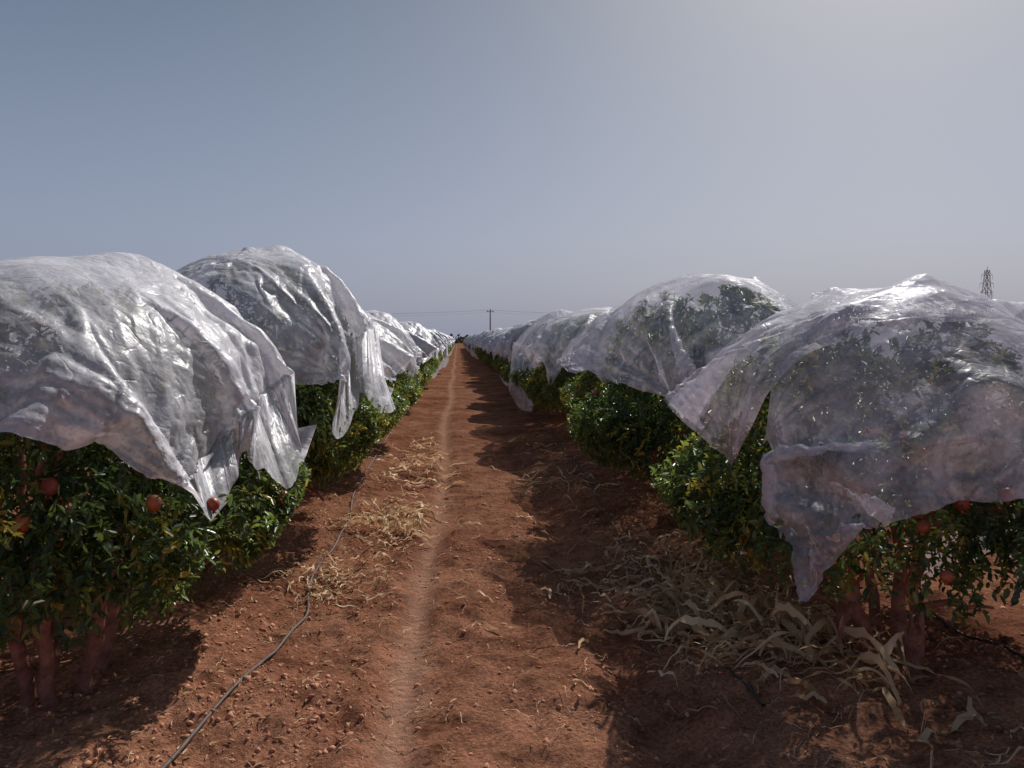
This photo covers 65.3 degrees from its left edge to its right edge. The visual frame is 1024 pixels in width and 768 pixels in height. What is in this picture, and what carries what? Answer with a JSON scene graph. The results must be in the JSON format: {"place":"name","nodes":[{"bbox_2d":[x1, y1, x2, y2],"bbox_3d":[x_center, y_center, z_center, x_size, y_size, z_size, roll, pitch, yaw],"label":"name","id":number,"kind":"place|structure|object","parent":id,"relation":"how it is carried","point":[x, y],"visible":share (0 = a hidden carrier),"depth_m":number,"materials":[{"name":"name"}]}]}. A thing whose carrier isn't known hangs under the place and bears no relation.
{"place":"outdoors","nodes":[
{"label":"outdoors","id":0,"kind":"place"},
{"bbox_2d":[0,340,1023,767],"bbox_3d":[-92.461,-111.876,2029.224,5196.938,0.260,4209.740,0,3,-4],"label":"ground","id":1,"kind":"structure","parent":0,"point":[468,392],"depth_m":3.91,"materials":[{"name":"red soil"}]},
{"bbox_2d":[0,432,310,709],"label":"pomegranate tree","id":2,"kind":"object","parent":1,"relation":"on","point":[41,524],"visible":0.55,"depth_m":3.07,"materials":[{"name":"green plant"}]},
{"bbox_2d":[0,252,316,520],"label":"fabric tree cover","id":3,"kind":"object","parent":2,"relation":"on","point":[148,367],"visible":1,"depth_m":3.22,"materials":[{"name":"translucent plastic sheeting"}]},
{"bbox_2d":[140,380,391,525],"bbox_3d":[-2.097,0.159,6.581,2.228,2.352,3.184,0,3,-4],"label":"pomegranate tree","id":4,"kind":"object","parent":1,"relation":"on","point":[316,404],"visible":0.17,"depth_m":5.82,"materials":[{"name":"green plant"}]},
{"bbox_2d":[176,245,394,438],"bbox_3d":[-2.097,-0.348,6.487,2.285,1.541,2.803,0,3,-4],"label":"fabric tree cover","id":5,"kind":"object","parent":4,"relation":"on","point":[311,319],"visible":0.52,"depth_m":5.70,"materials":[{"name":"translucent plastic sheeting"}]},
{"bbox_2d":[161,426,393,767],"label":"drip irrigation hose","id":6,"kind":"object","parent":1,"relation":"on","point":[197,728],"visible":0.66,"depth_m":3.77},
{"bbox_2d":[249,550,396,611],"bbox_3d":[-1.166,1.236,5.170,1.048,0.177,1.092,-2,4,-33],"label":"dry straw heap","id":7,"kind":"object","parent":1,"relation":"on","point":[327,596],"visible":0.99,"depth_m":5.14,"materials":[{"name":"beige plant"}]},
{"bbox_2d":[306,381,410,464],"bbox_3d":[-2.358,0.216,9.271,2.369,1.892,2.979,0,3,-4],"label":"pomegranate tree","id":8,"kind":"object","parent":1,"relation":"on","point":[397,398],"visible":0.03,"depth_m":9.14,"materials":[{"name":"green plant"}]},
{"bbox_2d":[378,335,413,382],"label":"fabric tree cover","id":9,"kind":"object","parent":8,"relation":"on","point":[396,359],"visible":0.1,"depth_m":9.07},
{"bbox_2d":[299,493,480,557],"bbox_3d":[-0.977,1.130,6.708,1.304,0.256,2.094,1,3,18],"label":"dry straw heap","id":10,"kind":"object","parent":1,"relation":"on","point":[404,523],"visible":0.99,"depth_m":6.69,"materials":[{"name":"beige plant"}]},
{"bbox_2d":[385,371,423,416],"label":"pomegranate tree","id":11,"kind":"object","parent":1,"relation":"on","point":[403,385],"visible":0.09,"depth_m":11.51,"materials":[{"name":"green plant"}]},
{"bbox_2d":[367,315,418,381],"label":"fabric tree cover","id":12,"kind":"object","parent":11,"relation":"on","point":[396,335],"visible":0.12,"depth_m":11.65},
{"bbox_2d":[350,431,468,534],"bbox_3d":[-1.184,0.994,9.896,1.364,0.197,6.997,0,3,-4],"label":"dry straw heap","id":13,"kind":"object","parent":1,"relation":"on","point":[419,456],"visible":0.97,"depth_m":9.80,"materials":[{"name":"beige plant"}]},
{"bbox_2d":[406,369,421,389],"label":"pomegranate tree","id":14,"kind":"object","parent":1,"relation":"on","point":[418,376],"visible":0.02,"depth_m":14.65,"materials":[{"name":"green plant"}]},
{"bbox_2d":[364,310,418,349],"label":"fabric tree cover","id":15,"kind":"object","parent":14,"relation":"on","point":[387,318],"visible":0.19,"depth_m":14.25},
{"bbox_2d":[414,363,434,390],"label":"pomegranate tree","id":16,"kind":"object","parent":1,"relation":"on","point":[426,378],"visible":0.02,"depth_m":17.14,"materials":[{"name":"green plant"}]},
{"bbox_2d":[406,330,435,368],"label":"fabric tree cover","id":17,"kind":"object","parent":16,"relation":"on","point":[426,348],"visible":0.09,"depth_m":17.09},
{"bbox_2d":[420,362,435,377],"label":"pomegranate tree","id":18,"kind":"object","parent":1,"relation":"on","point":[428,365],"depth_m":19.91,"materials":[{"name":"green plant"}]},
{"bbox_2d":[411,332,433,362],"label":"fabric tree cover","id":19,"kind":"object","parent":18,"relation":"on","point":[427,358],"visible":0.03,"depth_m":19.08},
{"bbox_2d":[426,355,440,372],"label":"pomegranate tree","id":20,"kind":"object","parent":1,"relation":"on","point":[432,360],"visible":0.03,"depth_m":22.68,"materials":[{"name":"green plant"}]},
{"bbox_2d":[398,321,437,353],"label":"fabric tree cover","id":21,"kind":"object","parent":20,"relation":"on","point":[419,329],"visible":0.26,"depth_m":22.15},
{"bbox_2d":[424,327,441,349],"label":"fabric tree cover","id":22,"kind":"object","parent":20,"relation":"on","point":[436,338],"visible":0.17,"depth_m":30.32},
{"bbox_2d":[438,351,443,360],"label":"pomegranate tree","id":23,"kind":"object","parent":1,"relation":"on","point":[440,356],"visible":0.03,"depth_m":30.73,"materials":[{"name":"green plant"}]},
{"bbox_2d":[450,334,468,343],"bbox_3d":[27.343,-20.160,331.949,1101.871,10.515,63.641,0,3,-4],"label":"distant tree line","id":24,"kind":"object","parent":1,"relation":"on","point":[458,340],"depth_m":341.65,"materials":[{"name":"green plant"}]},
{"bbox_2d":[483,353,500,372],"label":"pomegranate tree","id":25,"kind":"object","parent":1,"relation":"on","point":[488,357],"visible":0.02,"depth_m":28.23,"materials":[{"name":"green plant"}]},
{"bbox_2d":[485,330,507,359],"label":"fabric tree cover","id":26,"kind":"object","parent":25,"relation":"on","point":[492,343],"visible":0.27,"depth_m":27.97,"materials":[{"name":"plastic"}]},
{"bbox_2d":[492,356,499,368],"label":"pomegranate tree","id":27,"kind":"object","parent":1,"relation":"on","point":[495,360],"visible":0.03,"depth_m":25.94,"materials":[{"name":"green plant"}]},
{"bbox_2d":[493,338,501,354],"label":"fabric tree cover","id":28,"kind":"object","parent":27,"relation":"on","point":[495,351],"visible":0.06,"depth_m":25.49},
{"bbox_2d":[493,356,514,381],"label":"pomegranate tree","id":29,"kind":"object","parent":1,"relation":"on","point":[501,363],"visible":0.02,"depth_m":20.29,"materials":[{"name":"green plant"}]},
{"bbox_2d":[496,319,535,360],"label":"fabric tree cover","id":30,"kind":"object","parent":29,"relation":"on","point":[501,345],"visible":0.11,"depth_m":19.96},
{"bbox_2d":[0,411,1023,767],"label":"soil clods","id":31,"kind":"object","parent":1,"relation":"on","point":[338,693],"visible":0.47,"depth_m":3.65,"materials":[{"name":"brown soil"}]},
{"bbox_2d":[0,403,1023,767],"bbox_3d":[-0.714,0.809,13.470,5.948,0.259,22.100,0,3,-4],"label":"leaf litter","id":32,"kind":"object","parent":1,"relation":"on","point":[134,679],"visible":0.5,"depth_m":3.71,"materials":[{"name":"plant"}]},
{"bbox_2d":[205,405,826,767],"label":"leaf litter","id":33,"kind":"object","parent":1,"relation":"on","point":[768,766],"visible":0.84,"depth_m":4.17,"materials":[{"name":"plant"}]},
{"bbox_2d":[500,356,558,407],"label":"pomegranate tree","id":34,"kind":"object","parent":1,"relation":"on","point":[505,368],"visible":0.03,"depth_m":17.75,"materials":[{"name":"green plant"}]},
{"bbox_2d":[503,315,560,367],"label":"fabric tree cover","id":35,"kind":"object","parent":34,"relation":"on","point":[517,334],"visible":0.29,"depth_m":17.23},
{"bbox_2d":[508,319,568,419],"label":"pomegranate tree","id":36,"kind":"object","parent":1,"relation":"on","point":[516,385],"visible":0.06,"depth_m":14.63,"materials":[{"name":"green plant"}]},
{"bbox_2d":[509,309,572,411],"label":"fabric tree cover","id":37,"kind":"object","parent":36,"relation":"on","point":[518,352],"visible":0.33,"depth_m":14.75,"materials":[{"name":"translucent plastic sheeting"}]},
{"bbox_2d":[91,440,1007,767],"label":"scattered straw","id":38,"kind":"object","parent":1,"relation":"on","point":[513,656],"visible":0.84,"depth_m":3.69,"materials":[{"name":"beige plant"}]},
{"bbox_2d":[519,355,585,424],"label":"pomegranate tree","id":39,"kind":"object","parent":1,"relation":"on","point":[539,388],"visible":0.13,"depth_m":12.01,"materials":[{"name":"green plant"}]},
{"bbox_2d":[524,307,626,385],"bbox_3d":[1.352,-0.612,12.415,2.275,1.189,2.926,0,3,-4],"label":"fabric tree cover","id":40,"kind":"object","parent":39,"relation":"on","point":[551,343],"visible":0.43,"depth_m":11.70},
{"bbox_2d":[486,432,695,646],"bbox_3d":[0.561,1.082,8.464,1.555,0.210,8.791,0,3,-4],"label":"dry straw heap","id":41,"kind":"object","parent":1,"relation":"on","point":[537,469],"visible":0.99,"depth_m":8.66,"materials":[{"name":"beige plant"}]},
{"bbox_2d":[455,534,734,690],"bbox_3d":[0.384,1.291,5.086,1.490,0.166,3.117,0,3,-4],"label":"scattered straw","id":42,"kind":"object","parent":1,"relation":"on","point":[582,639],"visible":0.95,"depth_m":4.74,"materials":[{"name":"beige plant"}]},
{"bbox_2d":[505,385,764,705],"bbox_3d":[0.235,0.530,18.742,0.219,0.076,30.752,0,3,-3],"label":"drip irrigation hose","id":43,"kind":"object","parent":1,"relation":"on","point":[752,691],"visible":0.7,"depth_m":5.11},
{"bbox_2d":[557,307,728,465],"bbox_3d":[1.794,0.092,9.725,2.413,2.104,3.248,0,3,-4],"label":"pomegranate tree","id":44,"kind":"object","parent":1,"relation":"on","point":[589,380],"visible":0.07,"depth_m":9.63,"materials":[{"name":"green plant"}]},
{"bbox_2d":[559,293,753,382],"bbox_3d":[1.770,-0.498,9.692,2.268,1.219,2.923,0,3,-4],"label":"fabric tree cover","id":45,"kind":"object","parent":44,"relation":"on","point":[598,330],"visible":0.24,"depth_m":9.50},
{"bbox_2d":[555,520,833,714],"bbox_3d":[0.996,1.236,4.894,1.481,0.318,3.176,0,3,8],"label":"dry straw heap","id":46,"kind":"object","parent":1,"relation":"on","point":[701,560],"visible":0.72,"depth_m":5.09,"materials":[{"name":"beige plant"}]},
{"bbox_2d":[565,284,849,512],"bbox_3d":[1.655,0.232,6.986,2.450,2.147,2.912,0,3,-4],"label":"pomegranate tree","id":47,"kind":"object","parent":1,"relation":"on","point":[631,419],"visible":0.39,"depth_m":6.31,"materials":[{"name":"green plant"}]},
{"bbox_2d":[566,274,864,418],"bbox_3d":[1.579,-0.195,6.905,2.199,1.563,2.792,0,3,-4],"label":"fabric tree cover","id":48,"kind":"object","parent":47,"relation":"on","point":[591,359],"visible":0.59,"depth_m":6.08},
{"bbox_2d":[603,553,982,767],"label":"dry straw heap","id":49,"kind":"object","parent":1,"relation":"on","point":[783,609],"visible":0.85,"depth_m":3.91,"materials":[{"name":"plant"}]},
{"bbox_2d":[604,542,1023,767],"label":"dry straw heap","id":50,"kind":"object","parent":1,"relation":"on","point":[855,669],"visible":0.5,"depth_m":3.99,"materials":[{"name":"plant"}]},
{"bbox_2d":[649,310,1023,673],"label":"pomegranate tree","id":51,"kind":"object","parent":1,"relation":"on","point":[721,477],"visible":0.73,"depth_m":3.82,"materials":[{"name":"green plant"}]},
{"bbox_2d":[666,292,1023,455],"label":"fabric tree cover","id":52,"kind":"object","parent":51,"relation":"on","point":[740,426],"visible":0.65,"depth_m":4.01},
{"bbox_2d":[761,273,1023,601],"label":"fabric tree cover","id":53,"kind":"object","parent":51,"relation":"on","point":[902,405],"visible":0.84,"depth_m":3.29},
{"bbox_2d":[658,450,1023,658],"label":"drip irrigation hose","id":54,"kind":"object","parent":1,"relation":"on","point":[976,638],"visible":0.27,"depth_m":4.18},
{"bbox_2d":[980,266,993,307],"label":"transmission tower","id":55,"kind":"structure","parent":1,"relation":"on","point":[986,273],"depth_m":311.41,"materials":[{"name":"grey metal"}]},
{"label":"pomegranate tree","id":56,"kind":"object","parent":1,"relation":"on","visible":0},
{"bbox_2d":[432,347,438,377],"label":"fabric tree cover","id":57,"kind":"object","parent":56,"relation":"on","point":[437,370],"depth_m":25.79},
{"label":"pomegranate tree","id":58,"kind":"object","parent":1,"relation":"on","visible":0},
{"bbox_2d":[439,345,443,369],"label":"fabric tree cover","id":59,"kind":"object","parent":58,"relation":"on","point":[442,362],"depth_m":33.80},
{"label":"pomegranate tree","id":60,"kind":"object","parent":1,"relation":"on","visible":0},
{"bbox_2d":[499,353,510,385],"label":"fabric tree cover","id":61,"kind":"object","parent":60,"relation":"on","point":[506,383],"depth_m":22.53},
{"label":"pomegranate tree","id":62,"kind":"object","parent":1,"relation":"on","visible":0},
{"bbox_2d":[481,327,512,345],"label":"fabric tree cover","id":63,"kind":"object","parent":62,"relation":"on","point":[486,340],"visible":0.14,"depth_m":31.00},
{"bbox_2d":[0,0,1023,339],"label":"sky","id":64,"kind":"structure","parent":0,"point":[448,157],"materials":[{"name":"blue"}]}
]}

